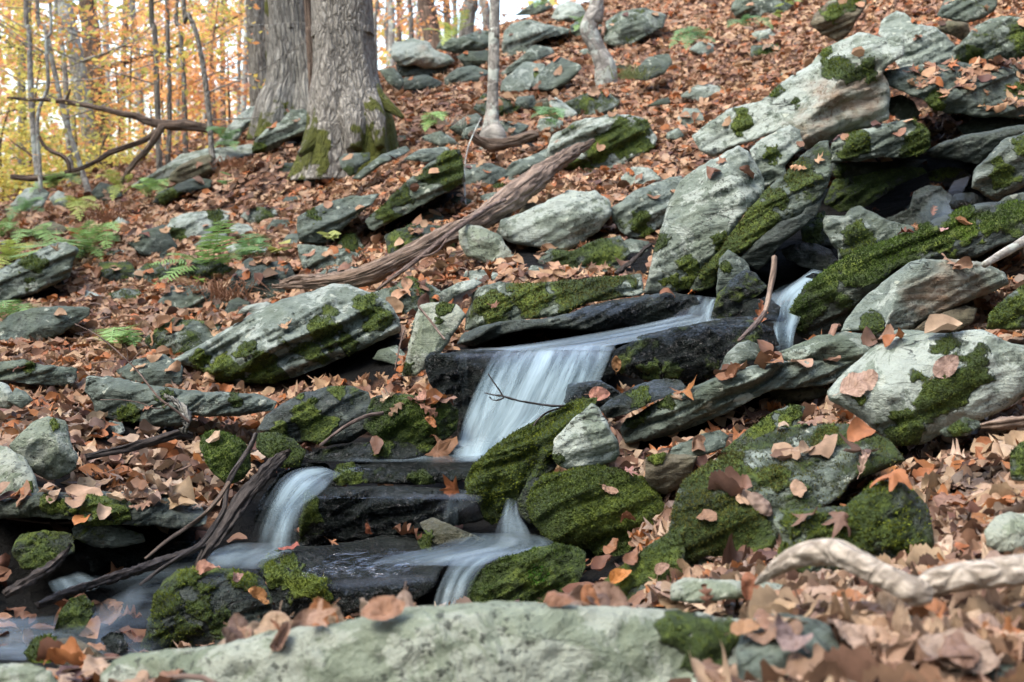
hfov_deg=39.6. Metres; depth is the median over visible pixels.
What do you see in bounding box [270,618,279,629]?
fallen leaf
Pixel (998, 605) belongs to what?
fallen leaf
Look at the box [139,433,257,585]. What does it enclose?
branch
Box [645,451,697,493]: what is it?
boulder
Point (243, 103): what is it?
forest tree
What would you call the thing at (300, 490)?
waterfall water
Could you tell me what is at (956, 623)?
fallen leaf
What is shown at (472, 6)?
forest tree
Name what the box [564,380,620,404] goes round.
rock
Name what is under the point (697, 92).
stone
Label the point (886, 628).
fallen leaf
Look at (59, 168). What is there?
sapling
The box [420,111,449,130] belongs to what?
fern
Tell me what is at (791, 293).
stream water
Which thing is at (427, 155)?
rock slab
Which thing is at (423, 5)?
forest tree
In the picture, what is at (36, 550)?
boulder
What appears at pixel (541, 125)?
rock
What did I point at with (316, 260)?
stone
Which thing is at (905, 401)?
boulder
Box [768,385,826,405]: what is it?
rock
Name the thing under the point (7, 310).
fern
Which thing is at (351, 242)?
boulder
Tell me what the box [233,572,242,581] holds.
fallen leaf
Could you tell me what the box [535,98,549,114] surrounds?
rock
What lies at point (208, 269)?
stone
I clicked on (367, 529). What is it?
fallen leaf
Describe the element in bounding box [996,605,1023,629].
fallen leaf
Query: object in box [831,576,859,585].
fallen leaf
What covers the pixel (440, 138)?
rock
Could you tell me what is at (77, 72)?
forest tree
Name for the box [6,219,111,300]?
fern
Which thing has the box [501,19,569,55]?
boulder
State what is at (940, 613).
fallen leaf
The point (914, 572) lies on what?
fallen leaf
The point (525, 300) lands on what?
rock slab
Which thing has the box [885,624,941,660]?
fallen leaf
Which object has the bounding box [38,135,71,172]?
dead branch
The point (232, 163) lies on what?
grass tuft
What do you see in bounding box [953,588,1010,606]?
fallen leaf
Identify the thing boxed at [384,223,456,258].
stone
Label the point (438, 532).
rock
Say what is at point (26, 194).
rock
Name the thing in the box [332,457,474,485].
rock slab
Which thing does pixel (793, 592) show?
fallen leaf
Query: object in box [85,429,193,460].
fallen branch
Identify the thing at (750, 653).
rock slab
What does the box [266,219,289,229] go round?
rock
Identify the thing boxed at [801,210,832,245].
rock slab
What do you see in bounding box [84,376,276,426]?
rock slab
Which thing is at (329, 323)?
rock slab
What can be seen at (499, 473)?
boulder
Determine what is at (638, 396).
rock slab
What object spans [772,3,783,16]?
seedling
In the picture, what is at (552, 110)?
fern
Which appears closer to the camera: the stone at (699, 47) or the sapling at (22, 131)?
the stone at (699, 47)
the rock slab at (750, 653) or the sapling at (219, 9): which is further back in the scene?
the sapling at (219, 9)
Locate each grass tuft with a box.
[62,205,143,219]
[134,273,266,305]
[209,155,257,167]
[427,114,467,124]
[605,63,660,78]
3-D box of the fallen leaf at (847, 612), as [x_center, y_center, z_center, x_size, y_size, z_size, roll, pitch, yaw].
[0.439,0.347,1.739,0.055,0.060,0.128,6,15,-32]
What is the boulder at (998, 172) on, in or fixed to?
on the ground
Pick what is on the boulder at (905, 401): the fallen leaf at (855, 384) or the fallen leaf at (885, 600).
the fallen leaf at (855, 384)
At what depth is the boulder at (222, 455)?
3.63 m
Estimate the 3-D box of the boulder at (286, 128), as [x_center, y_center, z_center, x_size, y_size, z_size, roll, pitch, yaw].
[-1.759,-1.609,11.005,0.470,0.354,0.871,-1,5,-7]
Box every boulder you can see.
[0,445,38,498]
[9,416,77,479]
[11,530,74,569]
[75,540,200,572]
[100,600,741,681]
[139,565,272,652]
[166,208,229,241]
[199,429,250,483]
[251,109,306,153]
[256,431,305,467]
[257,384,370,445]
[337,232,367,253]
[362,393,458,445]
[390,38,454,68]
[402,301,465,376]
[459,224,514,263]
[465,396,596,524]
[467,542,585,602]
[496,190,611,249]
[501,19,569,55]
[525,462,664,555]
[538,235,629,271]
[547,114,656,171]
[551,1,585,21]
[551,403,619,468]
[603,8,665,46]
[611,176,681,237]
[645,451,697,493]
[667,421,904,566]
[711,269,766,319]
[731,0,791,20]
[774,480,933,572]
[810,0,866,41]
[823,206,913,260]
[827,329,1023,445]
[841,258,1008,339]
[878,11,954,67]
[886,185,951,224]
[952,16,1023,62]
[971,132,1023,200]
[984,512,1023,552]
[986,284,1023,330]
[1008,441,1023,480]
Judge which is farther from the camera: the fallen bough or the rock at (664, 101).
the fallen bough
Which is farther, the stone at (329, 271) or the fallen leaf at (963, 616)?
the stone at (329, 271)
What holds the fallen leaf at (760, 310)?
on the stick at (760, 318)
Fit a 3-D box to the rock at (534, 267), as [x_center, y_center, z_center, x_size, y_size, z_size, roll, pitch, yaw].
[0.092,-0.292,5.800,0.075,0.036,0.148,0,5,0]
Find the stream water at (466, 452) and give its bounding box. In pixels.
[462,441,499,458]
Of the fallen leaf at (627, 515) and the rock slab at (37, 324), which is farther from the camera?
the rock slab at (37, 324)
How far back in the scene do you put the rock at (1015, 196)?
5.21 m
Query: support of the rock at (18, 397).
on the ground
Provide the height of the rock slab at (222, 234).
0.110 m
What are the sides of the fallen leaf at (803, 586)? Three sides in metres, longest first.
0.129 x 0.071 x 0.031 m
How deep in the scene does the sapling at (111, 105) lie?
16.99 m
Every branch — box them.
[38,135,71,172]
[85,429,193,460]
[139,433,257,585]
[144,481,230,559]
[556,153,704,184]
[754,538,1023,606]
[980,416,1023,430]
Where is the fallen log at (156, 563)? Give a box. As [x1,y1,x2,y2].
[35,543,205,608]
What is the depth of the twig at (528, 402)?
3.45 m
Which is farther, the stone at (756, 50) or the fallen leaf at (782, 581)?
the stone at (756, 50)
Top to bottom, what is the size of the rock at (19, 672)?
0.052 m
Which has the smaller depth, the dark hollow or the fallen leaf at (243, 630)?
the fallen leaf at (243, 630)
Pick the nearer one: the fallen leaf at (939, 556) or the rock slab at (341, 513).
the fallen leaf at (939, 556)
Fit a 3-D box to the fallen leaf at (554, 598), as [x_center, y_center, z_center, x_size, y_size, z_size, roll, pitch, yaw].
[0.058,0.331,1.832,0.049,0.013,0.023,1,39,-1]
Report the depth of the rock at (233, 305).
6.73 m
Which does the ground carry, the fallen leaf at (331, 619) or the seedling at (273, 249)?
the seedling at (273, 249)
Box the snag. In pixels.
[2,542,72,598]
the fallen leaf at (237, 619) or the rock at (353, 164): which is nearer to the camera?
the fallen leaf at (237, 619)
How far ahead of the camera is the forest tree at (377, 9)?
17.98 m
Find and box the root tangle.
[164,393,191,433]
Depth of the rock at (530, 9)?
16.02 m
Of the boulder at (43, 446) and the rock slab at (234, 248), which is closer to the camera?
the boulder at (43, 446)
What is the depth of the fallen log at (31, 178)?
11.88 m
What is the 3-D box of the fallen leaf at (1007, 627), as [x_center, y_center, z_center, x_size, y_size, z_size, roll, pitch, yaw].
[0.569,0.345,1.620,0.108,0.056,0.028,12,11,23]
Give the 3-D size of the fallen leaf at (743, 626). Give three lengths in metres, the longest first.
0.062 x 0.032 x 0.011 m
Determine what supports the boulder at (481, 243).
on the ground
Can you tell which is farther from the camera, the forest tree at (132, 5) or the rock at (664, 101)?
the forest tree at (132, 5)
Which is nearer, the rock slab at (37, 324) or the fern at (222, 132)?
the rock slab at (37, 324)
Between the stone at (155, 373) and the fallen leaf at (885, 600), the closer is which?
the fallen leaf at (885, 600)
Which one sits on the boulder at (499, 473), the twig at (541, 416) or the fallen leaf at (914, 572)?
the twig at (541, 416)
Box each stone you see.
[85,290,107,298]
[91,182,122,203]
[98,260,135,284]
[106,249,123,256]
[109,288,141,298]
[114,217,128,223]
[116,354,182,386]
[126,224,176,258]
[132,263,172,283]
[144,317,221,356]
[157,285,226,313]
[168,259,233,280]
[226,258,294,298]
[241,206,277,223]
[277,162,292,173]
[282,196,304,202]
[297,244,358,271]
[320,266,358,287]
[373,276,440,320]
[373,345,404,365]
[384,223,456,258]
[421,209,443,222]
[450,195,471,208]
[460,163,507,185]
[473,93,520,118]
[478,121,528,135]
[564,89,619,115]
[579,48,590,54]
[594,60,626,69]
[621,167,661,185]
[677,108,704,126]
[681,84,721,100]
[689,41,715,54]
[750,43,780,56]
[751,28,779,40]
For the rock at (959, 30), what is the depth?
8.53 m
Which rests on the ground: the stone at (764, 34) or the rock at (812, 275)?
the stone at (764, 34)
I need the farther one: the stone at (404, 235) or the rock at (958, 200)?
the stone at (404, 235)
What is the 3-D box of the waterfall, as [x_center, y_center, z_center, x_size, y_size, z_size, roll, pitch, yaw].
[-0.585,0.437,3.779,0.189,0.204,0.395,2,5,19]
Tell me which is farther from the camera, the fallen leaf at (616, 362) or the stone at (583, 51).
the stone at (583, 51)
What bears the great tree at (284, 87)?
on the ground
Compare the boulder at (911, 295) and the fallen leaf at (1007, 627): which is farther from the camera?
the boulder at (911, 295)
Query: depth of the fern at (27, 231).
9.29 m
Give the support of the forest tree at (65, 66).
on the ground
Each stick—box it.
[319,411,383,446]
[614,243,651,275]
[737,255,776,341]
[981,236,1023,267]
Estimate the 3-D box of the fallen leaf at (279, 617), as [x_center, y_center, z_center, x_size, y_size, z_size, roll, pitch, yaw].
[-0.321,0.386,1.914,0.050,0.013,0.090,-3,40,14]
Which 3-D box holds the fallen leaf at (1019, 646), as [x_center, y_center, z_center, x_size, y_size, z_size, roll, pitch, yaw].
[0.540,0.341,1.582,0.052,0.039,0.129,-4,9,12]
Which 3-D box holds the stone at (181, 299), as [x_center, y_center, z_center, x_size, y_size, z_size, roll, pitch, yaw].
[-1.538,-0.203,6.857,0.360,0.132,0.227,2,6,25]
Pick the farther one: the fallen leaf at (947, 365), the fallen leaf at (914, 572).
the fallen leaf at (947, 365)
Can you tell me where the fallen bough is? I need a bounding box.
[7,89,220,183]
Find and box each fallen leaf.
[193,559,220,574]
[221,627,243,643]
[223,622,251,638]
[228,613,247,630]
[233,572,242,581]
[245,616,259,638]
[248,586,268,603]
[254,601,289,634]
[269,622,290,655]
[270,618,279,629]
[278,542,298,549]
[290,608,316,629]
[293,598,337,626]
[309,597,339,625]
[327,604,345,623]
[354,595,405,620]
[359,598,368,616]
[365,522,372,533]
[396,582,412,606]
[407,389,425,402]
[416,402,437,417]
[424,416,435,426]
[538,590,574,607]
[568,584,583,605]
[570,584,591,604]
[581,583,599,605]
[585,593,610,605]
[589,386,609,400]
[593,581,629,606]
[602,484,618,493]
[609,568,631,583]
[611,356,620,371]
[618,511,635,522]
[623,466,638,475]
[654,562,669,574]
[689,435,705,451]
[699,584,713,610]
[724,618,762,634]
[725,579,772,607]
[730,599,746,617]
[738,590,778,618]
[741,572,758,599]
[753,299,767,321]
[774,578,787,584]
[775,613,812,652]
[779,579,795,590]
[784,597,819,610]
[792,575,808,590]
[792,589,803,598]
[797,588,829,603]
[799,581,818,596]
[800,585,850,601]
[800,591,828,607]
[806,579,851,589]
[822,614,876,649]
[824,610,858,625]
[826,574,841,584]
[830,590,884,625]
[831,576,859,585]
[831,588,872,600]
[833,369,877,396]
[833,583,847,589]
[838,601,867,617]
[841,588,883,613]
[842,590,905,622]
[848,578,874,594]
[856,630,918,663]
[857,449,870,478]
[859,594,875,601]
[865,633,889,654]
[869,627,891,646]
[875,613,928,648]
[883,622,932,649]
[884,561,918,576]
[885,609,893,632]
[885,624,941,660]
[889,556,904,569]
[891,604,943,634]
[902,628,1000,673]
[908,598,949,617]
[911,614,952,635]
[913,634,970,669]
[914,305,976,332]
[921,615,980,625]
[926,558,966,569]
[927,552,944,568]
[928,608,956,617]
[929,354,958,379]
[929,627,980,667]
[930,205,937,214]
[933,627,949,668]
[937,603,944,617]
[938,594,953,599]
[940,597,950,604]
[944,614,984,639]
[947,589,985,612]
[949,591,1007,611]
[951,617,986,639]
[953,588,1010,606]
[958,608,994,634]
[962,612,1002,633]
[967,609,981,617]
[971,625,1022,665]
[979,616,1012,636]
[982,542,988,558]
[983,609,1003,613]
[990,640,1012,652]
[992,599,1023,611]
[995,630,1023,658]
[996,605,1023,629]
[998,587,1016,595]
[998,615,1019,634]
[1001,614,1023,633]
[1002,586,1023,601]
[1007,602,1023,610]
[1012,615,1021,627]
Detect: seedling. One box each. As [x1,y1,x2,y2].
[193,275,204,282]
[217,172,231,189]
[267,239,291,253]
[317,230,340,244]
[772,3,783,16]
[784,0,802,9]
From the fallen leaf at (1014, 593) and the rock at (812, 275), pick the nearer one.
the fallen leaf at (1014, 593)
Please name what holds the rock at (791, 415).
on the ground
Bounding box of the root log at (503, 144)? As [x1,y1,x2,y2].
[467,130,538,150]
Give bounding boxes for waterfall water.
[277,469,323,529]
[281,480,309,534]
[459,346,589,446]
[471,383,541,452]
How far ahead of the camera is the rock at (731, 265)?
4.75 m
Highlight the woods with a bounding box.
[0,0,576,192]
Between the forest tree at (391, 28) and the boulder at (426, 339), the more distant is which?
the forest tree at (391, 28)
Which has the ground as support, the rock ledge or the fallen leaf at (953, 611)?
the rock ledge
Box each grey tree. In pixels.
[246,0,265,106]
[264,0,269,62]
[304,0,312,88]
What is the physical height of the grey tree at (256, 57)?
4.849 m
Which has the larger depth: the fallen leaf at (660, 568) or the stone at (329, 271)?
the stone at (329, 271)
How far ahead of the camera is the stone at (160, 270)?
7.46 m
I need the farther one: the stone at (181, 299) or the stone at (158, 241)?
the stone at (158, 241)
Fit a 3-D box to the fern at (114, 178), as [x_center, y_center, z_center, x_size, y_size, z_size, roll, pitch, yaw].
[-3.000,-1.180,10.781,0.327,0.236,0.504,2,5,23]
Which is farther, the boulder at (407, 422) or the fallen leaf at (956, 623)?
the boulder at (407, 422)
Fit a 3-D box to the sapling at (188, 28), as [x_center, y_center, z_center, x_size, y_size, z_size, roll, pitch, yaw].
[-4.900,-3.303,20.067,1.972,3.416,2.356,0,5,0]
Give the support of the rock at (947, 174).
on the ground
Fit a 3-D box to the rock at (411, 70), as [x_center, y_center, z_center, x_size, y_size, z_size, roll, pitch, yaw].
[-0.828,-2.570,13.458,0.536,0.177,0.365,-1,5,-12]
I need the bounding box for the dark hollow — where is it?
[889,95,919,120]
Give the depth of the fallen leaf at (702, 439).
3.26 m
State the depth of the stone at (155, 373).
4.88 m
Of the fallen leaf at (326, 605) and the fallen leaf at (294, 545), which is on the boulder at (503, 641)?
the fallen leaf at (326, 605)
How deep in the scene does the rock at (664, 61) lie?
10.82 m
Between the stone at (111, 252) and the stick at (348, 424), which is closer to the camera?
the stick at (348, 424)
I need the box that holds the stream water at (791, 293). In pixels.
[776,272,813,342]
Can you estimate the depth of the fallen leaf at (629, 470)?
3.23 m
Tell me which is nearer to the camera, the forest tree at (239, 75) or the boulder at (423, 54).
the boulder at (423, 54)
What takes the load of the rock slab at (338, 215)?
on the ground
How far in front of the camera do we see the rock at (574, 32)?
14.02 m
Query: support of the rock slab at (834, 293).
on the ground
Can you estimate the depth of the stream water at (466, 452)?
3.77 m
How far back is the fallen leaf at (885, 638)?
1.65 m
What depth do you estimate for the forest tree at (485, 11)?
18.55 m
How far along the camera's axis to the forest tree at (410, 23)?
18.97 m
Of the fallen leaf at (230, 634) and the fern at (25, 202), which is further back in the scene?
the fern at (25, 202)
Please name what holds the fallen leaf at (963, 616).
on the fallen leaf at (981, 618)
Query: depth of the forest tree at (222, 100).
26.96 m
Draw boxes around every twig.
[75,323,190,422]
[394,330,404,370]
[418,306,445,340]
[486,374,563,406]
[533,407,560,425]
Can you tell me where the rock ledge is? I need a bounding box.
[453,342,616,441]
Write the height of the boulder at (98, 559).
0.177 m
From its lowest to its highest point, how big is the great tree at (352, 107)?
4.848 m
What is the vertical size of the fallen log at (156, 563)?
0.049 m
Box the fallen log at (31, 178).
[10,171,80,181]
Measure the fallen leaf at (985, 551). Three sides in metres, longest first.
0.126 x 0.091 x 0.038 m
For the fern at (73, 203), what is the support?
on the ground
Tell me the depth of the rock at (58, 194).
11.32 m
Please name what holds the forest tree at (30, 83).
on the ground
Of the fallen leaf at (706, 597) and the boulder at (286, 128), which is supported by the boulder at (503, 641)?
the fallen leaf at (706, 597)
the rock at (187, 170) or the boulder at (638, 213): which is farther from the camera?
the rock at (187, 170)
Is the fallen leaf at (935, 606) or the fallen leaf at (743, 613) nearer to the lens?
the fallen leaf at (935, 606)
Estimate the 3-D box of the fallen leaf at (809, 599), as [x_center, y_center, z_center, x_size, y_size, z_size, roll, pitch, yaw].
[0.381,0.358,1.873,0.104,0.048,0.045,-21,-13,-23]
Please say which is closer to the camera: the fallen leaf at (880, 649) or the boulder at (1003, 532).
the fallen leaf at (880, 649)
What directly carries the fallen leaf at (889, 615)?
on the fallen leaf
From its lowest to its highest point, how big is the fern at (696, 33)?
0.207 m
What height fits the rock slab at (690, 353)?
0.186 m
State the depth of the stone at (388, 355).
4.99 m
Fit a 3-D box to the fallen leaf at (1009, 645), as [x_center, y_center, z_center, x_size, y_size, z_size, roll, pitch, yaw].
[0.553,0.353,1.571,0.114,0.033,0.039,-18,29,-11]
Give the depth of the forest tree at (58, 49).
19.98 m
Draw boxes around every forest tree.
[0,0,150,186]
[0,0,184,169]
[0,0,234,170]
[0,0,239,162]
[0,0,245,167]
[0,0,247,206]
[0,0,267,191]
[0,2,142,209]
[1,0,177,189]
[1,0,373,140]
[2,0,243,151]
[3,0,243,159]
[3,1,218,174]
[5,0,247,123]
[9,0,245,157]
[13,0,240,182]
[85,0,265,163]
[103,0,390,115]
[111,0,249,135]
[112,0,248,155]
[170,0,243,126]
[182,0,305,173]
[373,0,421,63]
[373,0,451,65]
[373,0,455,68]
[373,0,456,59]
[373,0,478,41]
[377,0,458,65]
[378,0,450,39]
[383,0,457,41]
[392,0,478,50]
[397,0,480,36]
[415,0,510,36]
[422,0,555,29]
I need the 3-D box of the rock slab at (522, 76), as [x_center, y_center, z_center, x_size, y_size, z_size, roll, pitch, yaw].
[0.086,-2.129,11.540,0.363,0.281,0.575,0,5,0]
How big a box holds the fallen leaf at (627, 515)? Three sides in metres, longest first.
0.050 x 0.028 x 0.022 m
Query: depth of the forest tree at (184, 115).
13.38 m
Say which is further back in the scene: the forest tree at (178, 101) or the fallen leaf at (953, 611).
the forest tree at (178, 101)
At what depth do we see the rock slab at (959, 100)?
6.68 m
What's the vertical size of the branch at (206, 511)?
0.128 m
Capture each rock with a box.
[0,382,12,408]
[0,663,57,681]
[7,388,32,407]
[10,187,49,211]
[23,632,56,662]
[27,221,67,239]
[49,190,67,206]
[54,594,95,637]
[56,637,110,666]
[72,524,144,547]
[101,632,127,653]
[109,421,124,436]
[169,154,212,183]
[217,106,254,145]
[225,297,249,313]
[229,223,251,234]
[238,302,270,317]
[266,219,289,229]
[282,233,298,243]
[339,152,369,175]
[380,68,403,89]
[395,64,447,76]
[404,74,442,90]
[420,517,485,544]
[422,131,459,146]
[424,352,459,394]
[436,30,488,53]
[439,279,481,302]
[444,65,487,85]
[449,113,482,135]
[457,50,487,66]
[460,124,480,139]
[463,270,497,280]
[480,192,495,203]
[490,182,507,187]
[515,1,552,14]
[515,95,535,108]
[517,455,556,524]
[519,202,536,212]
[528,265,543,270]
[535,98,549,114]
[536,117,562,131]
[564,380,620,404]
[570,18,601,36]
[624,239,648,252]
[634,53,672,80]
[646,97,670,106]
[666,128,683,139]
[670,430,728,455]
[716,250,749,295]
[719,340,760,369]
[721,403,804,452]
[740,298,779,322]
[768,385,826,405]
[805,273,818,278]
[926,166,971,181]
[937,0,997,22]
[937,20,969,40]
[939,417,980,436]
[949,192,985,209]
[999,192,1023,201]
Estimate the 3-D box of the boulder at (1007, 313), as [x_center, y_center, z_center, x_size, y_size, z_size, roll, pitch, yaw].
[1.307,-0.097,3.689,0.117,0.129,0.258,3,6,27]
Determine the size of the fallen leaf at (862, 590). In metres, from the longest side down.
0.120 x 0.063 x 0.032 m
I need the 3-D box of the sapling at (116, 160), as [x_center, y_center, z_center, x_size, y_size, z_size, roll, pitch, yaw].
[-4.327,-1.707,14.967,1.976,1.248,2.109,-1,5,-15]
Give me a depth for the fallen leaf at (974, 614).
1.70 m
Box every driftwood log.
[194,448,291,565]
[271,138,595,290]
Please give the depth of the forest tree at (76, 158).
12.47 m
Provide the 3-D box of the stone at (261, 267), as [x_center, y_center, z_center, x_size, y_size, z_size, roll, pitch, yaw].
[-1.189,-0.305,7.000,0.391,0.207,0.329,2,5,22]
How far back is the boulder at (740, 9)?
13.40 m
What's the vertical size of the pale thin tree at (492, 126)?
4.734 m
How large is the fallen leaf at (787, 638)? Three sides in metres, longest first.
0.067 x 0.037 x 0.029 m
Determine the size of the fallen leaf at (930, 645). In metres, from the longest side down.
0.110 x 0.060 x 0.026 m
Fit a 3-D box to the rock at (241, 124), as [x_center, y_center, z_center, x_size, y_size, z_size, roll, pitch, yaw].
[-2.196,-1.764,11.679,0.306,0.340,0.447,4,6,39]
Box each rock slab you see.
[0,242,78,302]
[0,306,89,345]
[0,359,76,385]
[0,491,206,528]
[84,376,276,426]
[131,144,252,188]
[153,178,211,204]
[173,283,400,384]
[194,233,227,247]
[225,245,266,254]
[256,533,455,619]
[297,194,379,244]
[298,485,483,545]
[304,440,464,460]
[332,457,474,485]
[352,146,409,179]
[365,149,464,230]
[404,147,448,162]
[457,292,699,345]
[465,273,643,330]
[500,62,544,91]
[501,45,554,75]
[505,149,548,179]
[531,57,581,90]
[549,97,576,116]
[600,378,685,417]
[604,529,684,603]
[608,317,778,381]
[619,360,854,442]
[643,146,763,293]
[670,577,782,602]
[689,140,831,291]
[692,32,903,156]
[735,613,852,681]
[741,188,827,269]
[750,125,803,188]
[779,331,873,361]
[781,243,837,269]
[788,198,1023,338]
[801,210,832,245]
[824,166,926,211]
[830,117,930,162]
[831,159,926,178]
[883,62,1023,118]
[927,125,1023,163]
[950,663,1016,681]
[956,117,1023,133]
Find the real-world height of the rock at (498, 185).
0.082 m
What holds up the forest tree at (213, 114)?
on the ground
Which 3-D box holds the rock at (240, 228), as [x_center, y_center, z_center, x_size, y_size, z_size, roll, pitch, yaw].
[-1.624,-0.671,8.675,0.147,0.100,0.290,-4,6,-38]
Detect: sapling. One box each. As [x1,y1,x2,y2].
[0,0,110,184]
[0,40,132,174]
[0,95,83,192]
[0,136,99,201]
[2,116,141,185]
[3,121,165,188]
[39,59,201,157]
[66,11,187,153]
[92,99,203,162]
[103,4,233,144]
[135,27,247,122]
[146,50,248,133]
[155,0,247,110]
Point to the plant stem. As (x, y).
(466, 158)
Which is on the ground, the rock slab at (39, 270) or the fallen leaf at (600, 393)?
the rock slab at (39, 270)
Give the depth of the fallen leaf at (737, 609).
2.17 m
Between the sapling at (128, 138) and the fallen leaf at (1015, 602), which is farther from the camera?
the sapling at (128, 138)
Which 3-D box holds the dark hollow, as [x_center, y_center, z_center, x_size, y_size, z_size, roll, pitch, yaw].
[1.923,-1.140,6.977,0.155,0.140,0.216,2,5,20]
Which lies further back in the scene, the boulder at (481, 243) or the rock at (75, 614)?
the boulder at (481, 243)
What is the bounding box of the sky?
[0,0,588,191]
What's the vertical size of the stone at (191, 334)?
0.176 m
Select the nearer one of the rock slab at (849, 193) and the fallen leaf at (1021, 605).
the fallen leaf at (1021, 605)
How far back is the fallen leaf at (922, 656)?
1.54 m
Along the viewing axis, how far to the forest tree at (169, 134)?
12.88 m
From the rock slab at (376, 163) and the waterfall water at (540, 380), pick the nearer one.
the waterfall water at (540, 380)
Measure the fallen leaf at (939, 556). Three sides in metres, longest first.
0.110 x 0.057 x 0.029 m
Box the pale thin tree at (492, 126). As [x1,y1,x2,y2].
[479,0,506,147]
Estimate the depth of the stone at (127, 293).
7.06 m
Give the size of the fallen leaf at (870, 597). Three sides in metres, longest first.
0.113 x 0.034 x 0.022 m
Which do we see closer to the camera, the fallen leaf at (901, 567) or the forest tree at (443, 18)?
the fallen leaf at (901, 567)
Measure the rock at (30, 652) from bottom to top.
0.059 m
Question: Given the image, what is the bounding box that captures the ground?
[0,0,1023,681]
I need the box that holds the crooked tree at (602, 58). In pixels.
[580,0,617,87]
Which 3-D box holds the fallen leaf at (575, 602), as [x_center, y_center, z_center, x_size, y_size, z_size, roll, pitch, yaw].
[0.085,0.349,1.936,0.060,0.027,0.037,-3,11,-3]
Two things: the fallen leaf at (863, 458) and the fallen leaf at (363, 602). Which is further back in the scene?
the fallen leaf at (863, 458)
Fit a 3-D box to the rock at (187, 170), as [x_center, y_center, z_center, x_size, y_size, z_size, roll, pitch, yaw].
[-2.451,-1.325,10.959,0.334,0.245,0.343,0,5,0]
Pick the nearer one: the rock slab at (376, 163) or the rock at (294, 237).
the rock at (294, 237)
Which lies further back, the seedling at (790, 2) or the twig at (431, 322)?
the seedling at (790, 2)
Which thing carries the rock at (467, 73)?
on the ground
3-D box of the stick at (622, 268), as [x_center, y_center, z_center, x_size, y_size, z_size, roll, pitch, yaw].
[0.462,-0.309,5.371,0.031,0.119,0.222,4,7,41]
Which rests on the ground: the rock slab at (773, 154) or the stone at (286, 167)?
the stone at (286, 167)
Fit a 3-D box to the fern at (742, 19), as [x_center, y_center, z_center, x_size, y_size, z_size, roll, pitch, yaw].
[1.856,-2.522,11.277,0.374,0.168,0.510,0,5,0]
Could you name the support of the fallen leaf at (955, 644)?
on the fallen leaf at (936, 631)
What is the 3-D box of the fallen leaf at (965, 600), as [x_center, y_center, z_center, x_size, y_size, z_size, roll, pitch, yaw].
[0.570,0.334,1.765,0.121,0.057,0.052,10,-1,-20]
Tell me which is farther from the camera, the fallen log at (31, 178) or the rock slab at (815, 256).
the fallen log at (31, 178)
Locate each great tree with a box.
[246,0,308,141]
[287,0,403,179]
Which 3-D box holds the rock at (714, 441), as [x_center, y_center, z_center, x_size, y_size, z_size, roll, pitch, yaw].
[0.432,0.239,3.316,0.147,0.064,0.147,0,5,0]
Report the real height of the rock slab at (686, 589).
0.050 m
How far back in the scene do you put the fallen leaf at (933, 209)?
5.73 m
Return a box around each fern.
[0,217,20,236]
[0,239,32,266]
[0,299,46,318]
[4,196,44,219]
[5,223,61,242]
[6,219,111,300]
[29,171,81,192]
[54,195,100,220]
[85,220,120,248]
[92,320,143,345]
[95,169,142,199]
[132,177,169,195]
[150,220,259,286]
[205,126,240,148]
[233,233,270,257]
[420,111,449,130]
[423,10,469,44]
[531,106,565,124]
[533,0,547,7]
[571,16,582,29]
[669,25,715,49]
[726,14,773,28]
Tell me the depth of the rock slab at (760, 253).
5.18 m
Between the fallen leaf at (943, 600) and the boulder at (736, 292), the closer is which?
the fallen leaf at (943, 600)
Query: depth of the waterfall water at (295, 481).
3.43 m
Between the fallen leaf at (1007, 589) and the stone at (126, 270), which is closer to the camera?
the fallen leaf at (1007, 589)
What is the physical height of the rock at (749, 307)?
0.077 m
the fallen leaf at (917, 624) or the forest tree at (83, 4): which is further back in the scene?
the forest tree at (83, 4)
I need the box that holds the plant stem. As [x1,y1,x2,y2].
[463,117,480,206]
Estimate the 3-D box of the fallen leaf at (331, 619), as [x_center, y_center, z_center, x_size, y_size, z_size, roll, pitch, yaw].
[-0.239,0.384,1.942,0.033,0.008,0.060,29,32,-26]
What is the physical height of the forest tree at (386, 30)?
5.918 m
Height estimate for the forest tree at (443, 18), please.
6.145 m
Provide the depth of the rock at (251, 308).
6.65 m
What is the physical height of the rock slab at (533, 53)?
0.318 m
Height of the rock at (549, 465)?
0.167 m
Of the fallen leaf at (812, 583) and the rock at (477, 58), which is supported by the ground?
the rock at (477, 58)
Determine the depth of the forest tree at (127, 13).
31.93 m
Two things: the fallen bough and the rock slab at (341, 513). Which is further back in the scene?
the fallen bough
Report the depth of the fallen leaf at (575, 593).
1.88 m

